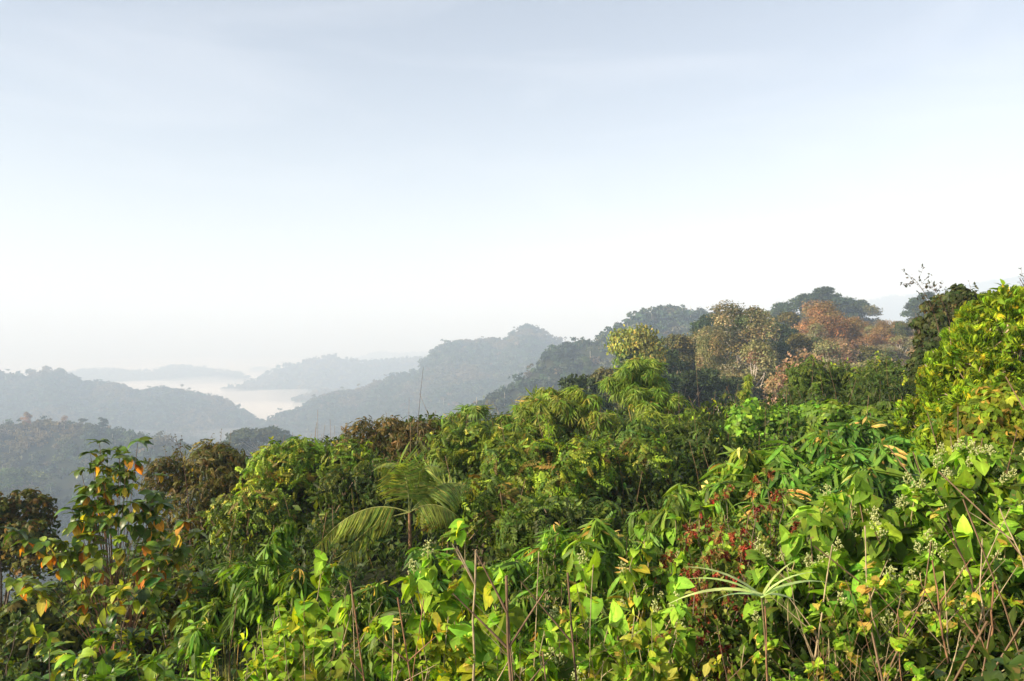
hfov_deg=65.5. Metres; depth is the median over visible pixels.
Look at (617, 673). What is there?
leafy shrub
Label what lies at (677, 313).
forest canopy
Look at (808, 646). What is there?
bare twig
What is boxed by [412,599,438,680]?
dry stalk
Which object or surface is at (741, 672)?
leafy shrub
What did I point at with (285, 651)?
bare twig
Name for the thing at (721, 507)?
bamboo
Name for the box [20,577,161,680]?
broad leaved shrub
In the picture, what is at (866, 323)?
forest tree
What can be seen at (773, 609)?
leafy shrub
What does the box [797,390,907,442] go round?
vine covered bush
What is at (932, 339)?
vine covered bush
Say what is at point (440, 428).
vine covered bush
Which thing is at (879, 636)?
dry stalk
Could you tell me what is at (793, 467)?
bamboo
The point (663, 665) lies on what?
leafy shrub
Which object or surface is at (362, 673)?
dry stalk
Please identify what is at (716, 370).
forest tree
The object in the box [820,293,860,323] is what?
forest tree
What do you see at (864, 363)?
forest tree
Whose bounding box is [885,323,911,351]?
forest tree
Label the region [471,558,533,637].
bamboo
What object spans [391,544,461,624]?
bamboo
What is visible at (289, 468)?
tree
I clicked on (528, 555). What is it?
bamboo
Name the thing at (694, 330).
forest tree
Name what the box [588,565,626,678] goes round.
dry stalk
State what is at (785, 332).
forest tree
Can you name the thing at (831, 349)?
forest tree
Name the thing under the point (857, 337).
forest tree
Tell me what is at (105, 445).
forest tree
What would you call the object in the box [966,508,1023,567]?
dry stalk
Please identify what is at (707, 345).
forest tree
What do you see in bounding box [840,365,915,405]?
vine covered bush
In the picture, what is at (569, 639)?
dry stalk
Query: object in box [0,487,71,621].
dense tree
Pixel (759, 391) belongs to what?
forest tree
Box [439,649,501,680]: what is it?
leafy shrub
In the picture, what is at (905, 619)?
bare twig
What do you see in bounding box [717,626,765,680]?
dry stalk
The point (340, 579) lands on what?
leafy shrub
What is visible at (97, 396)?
forest canopy
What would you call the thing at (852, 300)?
forest tree
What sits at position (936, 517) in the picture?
dry stalk
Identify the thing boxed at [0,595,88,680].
vine covered bush
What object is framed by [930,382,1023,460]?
vine covered bush
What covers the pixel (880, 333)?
forest tree
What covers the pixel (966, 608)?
bare twig
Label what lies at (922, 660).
leafy shrub
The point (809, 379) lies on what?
vine covered bush
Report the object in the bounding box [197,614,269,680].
leafy shrub
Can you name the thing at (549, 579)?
leafy shrub
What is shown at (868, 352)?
forest tree
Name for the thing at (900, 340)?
forest tree
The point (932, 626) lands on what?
bare twig
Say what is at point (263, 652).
dry stalk
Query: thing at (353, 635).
dry stalk
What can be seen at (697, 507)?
heart leaved shrub
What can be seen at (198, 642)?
bamboo
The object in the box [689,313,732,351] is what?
forest tree
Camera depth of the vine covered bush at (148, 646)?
13.72 m
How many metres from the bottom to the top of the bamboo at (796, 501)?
2.001 m
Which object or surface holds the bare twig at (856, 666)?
on the ground at (260, 404)
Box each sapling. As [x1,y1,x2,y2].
[416,373,422,448]
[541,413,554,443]
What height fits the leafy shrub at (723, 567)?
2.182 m
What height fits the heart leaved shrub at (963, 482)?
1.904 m
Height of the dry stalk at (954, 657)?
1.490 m
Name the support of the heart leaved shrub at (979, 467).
on the ground at (260, 404)
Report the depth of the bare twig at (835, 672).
4.69 m
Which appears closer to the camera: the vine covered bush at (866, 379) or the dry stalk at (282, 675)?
the dry stalk at (282, 675)
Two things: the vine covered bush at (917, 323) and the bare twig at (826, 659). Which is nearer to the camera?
the bare twig at (826, 659)
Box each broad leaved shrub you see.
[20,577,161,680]
[52,638,127,680]
[114,602,205,680]
[134,649,202,680]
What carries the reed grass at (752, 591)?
on the ground at (260, 404)
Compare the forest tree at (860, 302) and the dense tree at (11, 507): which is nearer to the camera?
the dense tree at (11, 507)
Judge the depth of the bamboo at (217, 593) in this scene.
10.77 m
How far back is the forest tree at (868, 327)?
210.90 m
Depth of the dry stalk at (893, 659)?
4.97 m
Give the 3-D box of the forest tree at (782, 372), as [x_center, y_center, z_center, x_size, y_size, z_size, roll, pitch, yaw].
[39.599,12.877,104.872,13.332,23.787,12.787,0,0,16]
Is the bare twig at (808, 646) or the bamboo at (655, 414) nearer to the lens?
the bare twig at (808, 646)
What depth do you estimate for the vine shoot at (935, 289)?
20.00 m
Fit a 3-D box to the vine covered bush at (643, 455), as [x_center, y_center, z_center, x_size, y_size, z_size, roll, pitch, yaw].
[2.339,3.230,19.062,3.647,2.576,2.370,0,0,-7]
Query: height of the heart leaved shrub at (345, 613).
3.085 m
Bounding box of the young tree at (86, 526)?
[2,436,207,660]
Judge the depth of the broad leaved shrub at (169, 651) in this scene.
8.38 m
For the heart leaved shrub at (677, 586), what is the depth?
5.70 m
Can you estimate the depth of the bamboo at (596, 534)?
9.39 m
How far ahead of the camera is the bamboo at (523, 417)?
25.75 m
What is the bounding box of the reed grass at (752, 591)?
[669,561,826,680]
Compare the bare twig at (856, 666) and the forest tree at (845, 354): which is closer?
the bare twig at (856, 666)
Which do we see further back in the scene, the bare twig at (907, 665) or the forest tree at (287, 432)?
the forest tree at (287, 432)
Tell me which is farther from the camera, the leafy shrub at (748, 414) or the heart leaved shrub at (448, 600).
the leafy shrub at (748, 414)
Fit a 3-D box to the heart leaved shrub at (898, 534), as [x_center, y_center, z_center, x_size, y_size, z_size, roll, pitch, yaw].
[3.258,2.257,6.614,1.028,2.186,1.113,0,0,0]
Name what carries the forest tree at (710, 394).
on the ground at (260, 404)
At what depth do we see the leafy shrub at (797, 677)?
4.89 m
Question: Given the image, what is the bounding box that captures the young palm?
[312,442,471,603]
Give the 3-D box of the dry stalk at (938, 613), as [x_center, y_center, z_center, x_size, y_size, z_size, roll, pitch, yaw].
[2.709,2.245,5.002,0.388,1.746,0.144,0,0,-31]
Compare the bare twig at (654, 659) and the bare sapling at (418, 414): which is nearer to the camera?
the bare twig at (654, 659)
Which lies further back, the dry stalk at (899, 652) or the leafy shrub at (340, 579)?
the leafy shrub at (340, 579)
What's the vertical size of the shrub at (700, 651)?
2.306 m
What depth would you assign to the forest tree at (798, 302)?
429.92 m
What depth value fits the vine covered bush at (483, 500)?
15.07 m
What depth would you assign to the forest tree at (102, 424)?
743.29 m
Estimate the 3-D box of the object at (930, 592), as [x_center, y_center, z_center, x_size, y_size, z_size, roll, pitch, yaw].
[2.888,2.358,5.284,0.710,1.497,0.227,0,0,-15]
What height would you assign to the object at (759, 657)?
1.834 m
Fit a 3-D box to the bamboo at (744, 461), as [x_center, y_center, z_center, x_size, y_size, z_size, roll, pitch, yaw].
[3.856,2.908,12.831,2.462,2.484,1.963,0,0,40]
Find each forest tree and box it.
[0,466,55,511]
[20,412,32,425]
[59,415,67,428]
[97,417,108,427]
[98,438,113,449]
[220,439,259,458]
[225,425,290,458]
[278,430,291,436]
[557,373,615,413]
[581,356,592,374]
[585,366,625,409]
[604,322,670,395]
[610,363,682,422]
[655,347,690,387]
[659,333,700,376]
[668,369,722,414]
[672,347,697,387]
[686,299,782,376]
[686,325,727,356]
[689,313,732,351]
[689,325,719,353]
[689,365,735,416]
[694,326,737,370]
[700,376,761,414]
[716,336,787,404]
[752,371,786,402]
[753,314,779,342]
[762,305,803,336]
[763,348,847,405]
[764,340,806,376]
[767,323,798,352]
[770,297,812,330]
[777,311,804,342]
[785,332,821,364]
[790,322,834,357]
[791,299,862,351]
[794,316,813,349]
[795,293,825,314]
[800,286,835,319]
[811,339,857,369]
[817,337,852,361]
[819,292,842,310]
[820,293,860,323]
[821,340,862,365]
[828,316,875,362]
[844,296,876,325]
[846,304,884,326]
[847,299,869,321]
[849,345,902,367]
[850,353,900,371]
[854,320,873,348]
[855,325,873,347]
[863,320,898,350]
[876,335,914,370]
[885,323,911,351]
[900,291,934,323]
[908,318,915,335]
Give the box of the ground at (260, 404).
[0,278,1023,680]
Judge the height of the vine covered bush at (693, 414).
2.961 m
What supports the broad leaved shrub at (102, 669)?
on the ground at (260, 404)
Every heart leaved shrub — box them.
[253,549,360,680]
[299,594,373,680]
[371,539,461,680]
[389,512,516,679]
[448,567,543,680]
[527,548,606,679]
[534,597,657,680]
[612,560,703,680]
[613,511,667,651]
[658,499,734,605]
[740,532,832,678]
[769,471,916,649]
[807,577,916,680]
[847,478,957,658]
[872,540,972,680]
[883,438,1008,558]
[912,449,1023,630]
[928,511,1023,638]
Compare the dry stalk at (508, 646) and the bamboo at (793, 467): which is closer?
the dry stalk at (508, 646)
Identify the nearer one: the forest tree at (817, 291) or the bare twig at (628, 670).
the bare twig at (628, 670)
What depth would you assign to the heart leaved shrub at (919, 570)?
5.84 m
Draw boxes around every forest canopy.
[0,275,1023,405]
[0,304,763,601]
[0,323,571,445]
[2,350,908,604]
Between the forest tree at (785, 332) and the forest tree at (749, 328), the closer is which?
the forest tree at (749, 328)
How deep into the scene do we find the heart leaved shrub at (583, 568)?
5.89 m
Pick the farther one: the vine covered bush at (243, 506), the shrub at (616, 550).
the vine covered bush at (243, 506)
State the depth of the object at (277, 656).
4.70 m
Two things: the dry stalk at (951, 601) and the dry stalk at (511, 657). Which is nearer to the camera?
the dry stalk at (511, 657)
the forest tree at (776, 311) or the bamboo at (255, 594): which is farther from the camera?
the forest tree at (776, 311)
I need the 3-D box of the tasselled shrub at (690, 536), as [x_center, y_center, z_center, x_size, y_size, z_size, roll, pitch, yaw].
[2.243,2.857,8.109,1.103,2.473,1.095,0,0,-39]
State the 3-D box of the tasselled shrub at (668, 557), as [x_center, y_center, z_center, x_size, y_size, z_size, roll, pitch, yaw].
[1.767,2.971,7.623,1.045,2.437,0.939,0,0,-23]
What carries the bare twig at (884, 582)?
on the ground at (260, 404)
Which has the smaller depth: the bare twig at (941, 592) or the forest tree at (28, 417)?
the bare twig at (941, 592)
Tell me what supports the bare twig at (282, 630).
on the ground at (260, 404)
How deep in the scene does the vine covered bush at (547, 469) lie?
16.87 m
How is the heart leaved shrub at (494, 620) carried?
on the ground at (260, 404)
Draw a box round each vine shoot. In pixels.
[170,433,191,562]
[900,264,942,339]
[921,280,956,321]
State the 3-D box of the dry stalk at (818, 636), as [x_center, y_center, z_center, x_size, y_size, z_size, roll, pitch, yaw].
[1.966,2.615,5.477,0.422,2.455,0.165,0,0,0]
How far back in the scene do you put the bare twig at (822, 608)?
5.21 m
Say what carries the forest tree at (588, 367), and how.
on the ground at (260, 404)
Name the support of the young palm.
on the ground at (260, 404)
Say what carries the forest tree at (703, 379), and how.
on the ground at (260, 404)
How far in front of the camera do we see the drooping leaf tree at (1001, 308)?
12.82 m
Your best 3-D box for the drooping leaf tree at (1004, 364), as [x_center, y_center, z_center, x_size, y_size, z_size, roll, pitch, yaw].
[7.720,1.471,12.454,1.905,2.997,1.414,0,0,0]
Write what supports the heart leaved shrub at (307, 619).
on the ground at (260, 404)
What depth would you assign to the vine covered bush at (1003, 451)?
9.90 m
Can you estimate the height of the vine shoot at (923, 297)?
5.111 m
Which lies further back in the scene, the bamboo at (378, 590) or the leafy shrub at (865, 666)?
the bamboo at (378, 590)
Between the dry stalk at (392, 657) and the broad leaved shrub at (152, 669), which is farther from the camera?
the broad leaved shrub at (152, 669)
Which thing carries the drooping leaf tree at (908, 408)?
on the ground at (260, 404)
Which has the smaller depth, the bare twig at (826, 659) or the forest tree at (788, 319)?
the bare twig at (826, 659)
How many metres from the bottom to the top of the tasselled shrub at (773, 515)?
2.687 m
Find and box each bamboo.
[171,555,271,680]
[174,616,223,680]
[211,519,314,676]
[263,561,356,640]
[320,581,403,658]
[352,607,442,680]
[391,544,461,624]
[424,403,493,433]
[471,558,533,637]
[488,408,544,440]
[507,384,625,442]
[511,520,583,628]
[542,518,620,642]
[572,557,656,645]
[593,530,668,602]
[595,358,692,423]
[623,491,734,598]
[638,408,686,425]
[658,476,747,570]
[693,489,813,627]
[695,445,774,508]
[713,432,900,506]
[727,372,754,406]
[797,460,910,539]
[808,415,915,469]
[862,418,936,495]
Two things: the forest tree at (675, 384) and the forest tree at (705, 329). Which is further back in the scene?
the forest tree at (705, 329)
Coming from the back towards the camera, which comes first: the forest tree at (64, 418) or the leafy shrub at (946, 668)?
the forest tree at (64, 418)
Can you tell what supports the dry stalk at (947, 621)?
on the ground at (260, 404)
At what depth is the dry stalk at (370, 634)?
4.75 m
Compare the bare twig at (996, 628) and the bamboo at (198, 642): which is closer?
the bare twig at (996, 628)
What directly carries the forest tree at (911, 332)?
on the ground at (260, 404)
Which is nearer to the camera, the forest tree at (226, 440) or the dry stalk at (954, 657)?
the dry stalk at (954, 657)
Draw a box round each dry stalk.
[260,626,267,680]
[272,652,304,680]
[346,580,364,680]
[351,594,381,680]
[363,597,450,680]
[391,625,436,680]
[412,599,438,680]
[452,544,513,680]
[453,551,545,680]
[483,552,538,680]
[509,619,560,680]
[513,651,545,680]
[520,572,577,680]
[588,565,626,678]
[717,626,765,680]
[728,606,767,680]
[770,547,812,658]
[772,545,832,660]
[864,525,936,645]
[872,586,924,680]
[885,630,962,680]
[895,559,1005,680]
[897,608,944,680]
[910,490,1018,656]
[916,557,971,675]
[942,498,1023,640]
[951,582,993,661]
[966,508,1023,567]
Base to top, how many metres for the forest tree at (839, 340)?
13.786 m
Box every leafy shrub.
[0,609,46,680]
[15,638,57,680]
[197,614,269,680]
[201,663,212,680]
[237,587,307,680]
[270,655,297,680]
[299,658,355,680]
[318,570,388,667]
[383,633,425,680]
[386,610,467,680]
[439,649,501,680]
[488,619,562,680]
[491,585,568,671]
[495,536,567,655]
[555,583,589,680]
[576,607,651,680]
[601,640,644,680]
[622,623,702,680]
[661,654,723,680]
[665,558,758,677]
[698,564,822,680]
[727,635,773,680]
[757,621,876,680]
[763,668,809,680]
[843,635,905,680]
[894,597,1022,680]
[903,665,928,680]
[930,636,1023,680]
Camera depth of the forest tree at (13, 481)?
600.44 m
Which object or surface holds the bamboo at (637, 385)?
on the ground at (260, 404)
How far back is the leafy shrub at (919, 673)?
4.76 m
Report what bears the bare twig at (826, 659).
on the ground at (260, 404)
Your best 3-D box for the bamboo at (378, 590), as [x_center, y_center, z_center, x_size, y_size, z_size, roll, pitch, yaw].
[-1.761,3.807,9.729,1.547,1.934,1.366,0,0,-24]
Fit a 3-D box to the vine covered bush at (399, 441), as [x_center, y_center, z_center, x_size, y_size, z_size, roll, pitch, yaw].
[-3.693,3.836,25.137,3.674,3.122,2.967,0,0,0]
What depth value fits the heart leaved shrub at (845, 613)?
5.53 m
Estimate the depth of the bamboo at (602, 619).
7.84 m
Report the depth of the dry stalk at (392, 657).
4.91 m
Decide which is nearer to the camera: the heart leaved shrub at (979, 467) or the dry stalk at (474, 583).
the dry stalk at (474, 583)
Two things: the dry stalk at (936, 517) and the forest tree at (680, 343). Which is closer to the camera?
the dry stalk at (936, 517)
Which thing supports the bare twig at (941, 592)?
on the ground at (260, 404)
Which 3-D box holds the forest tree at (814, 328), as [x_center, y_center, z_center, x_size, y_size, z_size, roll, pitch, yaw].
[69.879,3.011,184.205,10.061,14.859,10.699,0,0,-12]
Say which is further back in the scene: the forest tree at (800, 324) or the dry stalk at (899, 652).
the forest tree at (800, 324)
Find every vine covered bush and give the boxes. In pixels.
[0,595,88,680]
[76,552,224,674]
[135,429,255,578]
[195,483,303,575]
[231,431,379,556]
[304,455,416,561]
[336,414,440,473]
[409,413,468,448]
[410,472,543,574]
[414,415,538,487]
[475,434,617,506]
[494,488,643,560]
[553,423,690,517]
[607,415,737,493]
[670,404,771,457]
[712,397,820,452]
[779,351,907,404]
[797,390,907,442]
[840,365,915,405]
[902,318,962,400]
[908,300,939,347]
[908,403,955,488]
[928,436,1021,501]
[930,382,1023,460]
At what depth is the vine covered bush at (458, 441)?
19.63 m
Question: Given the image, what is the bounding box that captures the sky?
[0,0,1023,370]
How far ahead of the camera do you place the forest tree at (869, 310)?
422.85 m
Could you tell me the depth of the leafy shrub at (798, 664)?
5.38 m
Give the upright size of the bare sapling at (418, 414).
4.091 m
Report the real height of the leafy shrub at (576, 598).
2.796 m
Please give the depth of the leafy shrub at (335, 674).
4.99 m
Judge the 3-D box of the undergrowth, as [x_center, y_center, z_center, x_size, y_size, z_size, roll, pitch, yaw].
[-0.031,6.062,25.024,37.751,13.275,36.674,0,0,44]
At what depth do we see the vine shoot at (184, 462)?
19.99 m
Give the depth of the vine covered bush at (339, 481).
17.70 m
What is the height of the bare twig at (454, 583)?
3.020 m
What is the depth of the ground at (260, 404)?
1754.30 m
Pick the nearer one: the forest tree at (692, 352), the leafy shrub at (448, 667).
the leafy shrub at (448, 667)
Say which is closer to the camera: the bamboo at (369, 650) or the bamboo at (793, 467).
the bamboo at (369, 650)
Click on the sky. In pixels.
(210, 183)
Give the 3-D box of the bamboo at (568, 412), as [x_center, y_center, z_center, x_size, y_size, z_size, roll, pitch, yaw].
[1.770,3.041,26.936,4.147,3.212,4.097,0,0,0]
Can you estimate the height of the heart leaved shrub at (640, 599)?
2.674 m
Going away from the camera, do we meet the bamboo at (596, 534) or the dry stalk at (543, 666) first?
the dry stalk at (543, 666)
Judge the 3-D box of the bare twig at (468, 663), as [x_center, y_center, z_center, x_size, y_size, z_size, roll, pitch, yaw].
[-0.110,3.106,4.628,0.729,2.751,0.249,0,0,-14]
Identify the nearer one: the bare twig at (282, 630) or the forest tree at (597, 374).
the bare twig at (282, 630)
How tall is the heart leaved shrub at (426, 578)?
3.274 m
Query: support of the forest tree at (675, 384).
on the ground at (260, 404)
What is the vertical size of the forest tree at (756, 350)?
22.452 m
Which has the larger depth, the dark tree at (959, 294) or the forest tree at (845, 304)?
the forest tree at (845, 304)
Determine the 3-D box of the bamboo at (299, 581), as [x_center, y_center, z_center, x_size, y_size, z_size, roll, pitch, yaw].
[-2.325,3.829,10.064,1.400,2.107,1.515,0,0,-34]
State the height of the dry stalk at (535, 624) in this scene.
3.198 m
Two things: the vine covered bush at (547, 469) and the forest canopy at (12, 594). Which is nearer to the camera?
the vine covered bush at (547, 469)
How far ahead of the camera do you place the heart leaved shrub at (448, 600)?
5.85 m
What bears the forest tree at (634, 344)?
on the ground at (260, 404)
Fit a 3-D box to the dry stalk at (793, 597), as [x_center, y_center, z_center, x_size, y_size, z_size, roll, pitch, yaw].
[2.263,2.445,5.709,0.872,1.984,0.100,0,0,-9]
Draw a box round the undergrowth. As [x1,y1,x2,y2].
[2,346,1023,680]
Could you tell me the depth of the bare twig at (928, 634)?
5.37 m
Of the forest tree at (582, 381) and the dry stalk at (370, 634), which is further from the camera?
the forest tree at (582, 381)
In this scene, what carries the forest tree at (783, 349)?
on the ground at (260, 404)
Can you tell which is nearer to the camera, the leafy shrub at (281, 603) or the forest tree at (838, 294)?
the leafy shrub at (281, 603)
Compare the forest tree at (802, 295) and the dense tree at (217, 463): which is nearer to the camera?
the dense tree at (217, 463)
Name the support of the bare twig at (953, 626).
on the ground at (260, 404)
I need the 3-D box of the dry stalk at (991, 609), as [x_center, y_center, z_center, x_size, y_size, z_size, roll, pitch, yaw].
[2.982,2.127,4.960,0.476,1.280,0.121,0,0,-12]
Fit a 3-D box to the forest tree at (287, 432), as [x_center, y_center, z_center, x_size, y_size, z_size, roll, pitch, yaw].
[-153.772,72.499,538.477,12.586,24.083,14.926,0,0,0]
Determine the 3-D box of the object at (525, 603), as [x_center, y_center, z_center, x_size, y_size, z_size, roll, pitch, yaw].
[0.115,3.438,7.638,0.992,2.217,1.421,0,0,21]
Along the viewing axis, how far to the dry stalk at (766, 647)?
4.69 m
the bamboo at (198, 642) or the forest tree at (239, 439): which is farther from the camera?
the forest tree at (239, 439)
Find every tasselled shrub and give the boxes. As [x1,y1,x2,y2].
[653,525,757,680]
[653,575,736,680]
[680,526,782,680]
[682,497,781,656]
[692,464,801,638]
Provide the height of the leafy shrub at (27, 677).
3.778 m
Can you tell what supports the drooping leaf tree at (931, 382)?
on the ground at (260, 404)
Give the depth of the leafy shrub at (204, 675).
5.68 m
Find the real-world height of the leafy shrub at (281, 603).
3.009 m
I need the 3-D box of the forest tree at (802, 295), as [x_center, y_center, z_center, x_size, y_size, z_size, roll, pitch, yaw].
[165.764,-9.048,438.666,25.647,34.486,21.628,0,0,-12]
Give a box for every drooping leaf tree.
[890,377,936,438]
[914,339,993,424]
[931,279,1023,417]
[939,343,1023,405]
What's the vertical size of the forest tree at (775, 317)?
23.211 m
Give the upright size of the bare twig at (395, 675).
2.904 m
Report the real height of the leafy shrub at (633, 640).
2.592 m
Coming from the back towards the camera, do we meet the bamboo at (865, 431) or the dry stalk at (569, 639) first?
the bamboo at (865, 431)
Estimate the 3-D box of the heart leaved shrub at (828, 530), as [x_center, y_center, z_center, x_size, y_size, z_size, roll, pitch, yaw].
[2.857,2.374,6.846,1.289,2.509,1.206,0,0,21]
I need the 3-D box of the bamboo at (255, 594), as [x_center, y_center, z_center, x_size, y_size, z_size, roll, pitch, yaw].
[-3.282,3.746,10.690,1.377,2.700,1.609,0,0,-25]
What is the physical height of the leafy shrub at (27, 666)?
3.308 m
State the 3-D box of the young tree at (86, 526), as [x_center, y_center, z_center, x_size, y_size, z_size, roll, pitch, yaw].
[-5.541,3.598,10.987,2.672,4.620,1.496,0,0,0]
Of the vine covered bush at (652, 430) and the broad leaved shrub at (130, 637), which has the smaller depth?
the broad leaved shrub at (130, 637)
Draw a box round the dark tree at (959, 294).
[917,282,1000,339]
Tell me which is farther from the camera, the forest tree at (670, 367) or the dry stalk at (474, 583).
the forest tree at (670, 367)
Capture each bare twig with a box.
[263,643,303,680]
[272,626,334,675]
[278,606,330,680]
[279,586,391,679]
[389,623,462,680]
[448,577,514,680]
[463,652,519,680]
[534,589,606,680]
[557,580,659,680]
[622,617,653,680]
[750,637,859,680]
[753,581,871,678]
[770,636,874,680]
[779,602,866,680]
[804,575,879,680]
[815,654,843,679]
[826,643,908,680]
[833,580,920,680]
[850,598,920,679]
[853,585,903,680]
[859,651,916,680]
[860,560,938,642]
[887,588,948,680]
[896,570,1007,654]
[900,602,971,661]
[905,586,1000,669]
[914,606,989,648]
[916,583,1008,647]
[920,611,1011,636]
[936,592,1023,644]
[958,606,1011,659]
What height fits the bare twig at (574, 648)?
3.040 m
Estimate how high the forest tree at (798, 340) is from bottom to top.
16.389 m
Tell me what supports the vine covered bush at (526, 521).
on the ground at (260, 404)
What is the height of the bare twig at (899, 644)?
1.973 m
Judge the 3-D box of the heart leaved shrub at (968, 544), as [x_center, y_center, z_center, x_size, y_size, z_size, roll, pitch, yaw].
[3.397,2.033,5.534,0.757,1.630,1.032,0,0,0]
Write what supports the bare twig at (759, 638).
on the ground at (260, 404)
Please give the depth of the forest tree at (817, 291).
427.07 m
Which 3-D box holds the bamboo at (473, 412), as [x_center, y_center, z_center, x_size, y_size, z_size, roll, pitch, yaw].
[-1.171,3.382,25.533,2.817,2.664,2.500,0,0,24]
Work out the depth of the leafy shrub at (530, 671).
5.05 m
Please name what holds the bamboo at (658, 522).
on the ground at (260, 404)
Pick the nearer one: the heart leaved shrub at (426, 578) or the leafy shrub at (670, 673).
the leafy shrub at (670, 673)
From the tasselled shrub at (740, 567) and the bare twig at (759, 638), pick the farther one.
the tasselled shrub at (740, 567)
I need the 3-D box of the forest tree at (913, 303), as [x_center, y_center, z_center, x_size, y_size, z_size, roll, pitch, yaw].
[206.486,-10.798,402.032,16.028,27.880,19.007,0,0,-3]
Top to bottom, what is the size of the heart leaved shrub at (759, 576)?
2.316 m
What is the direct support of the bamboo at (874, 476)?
on the ground at (260, 404)
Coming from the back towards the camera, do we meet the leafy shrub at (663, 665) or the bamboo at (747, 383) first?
the bamboo at (747, 383)
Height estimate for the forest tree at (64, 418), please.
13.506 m
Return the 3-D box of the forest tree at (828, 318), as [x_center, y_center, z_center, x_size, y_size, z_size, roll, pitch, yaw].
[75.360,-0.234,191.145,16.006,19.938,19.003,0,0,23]
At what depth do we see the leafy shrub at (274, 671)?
5.23 m
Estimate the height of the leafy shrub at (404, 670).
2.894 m
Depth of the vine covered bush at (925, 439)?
11.68 m
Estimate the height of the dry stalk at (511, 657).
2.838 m
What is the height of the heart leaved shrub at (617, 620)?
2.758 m
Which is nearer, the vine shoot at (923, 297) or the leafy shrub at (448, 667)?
the leafy shrub at (448, 667)
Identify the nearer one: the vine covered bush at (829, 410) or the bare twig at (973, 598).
the bare twig at (973, 598)
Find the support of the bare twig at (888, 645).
on the ground at (260, 404)

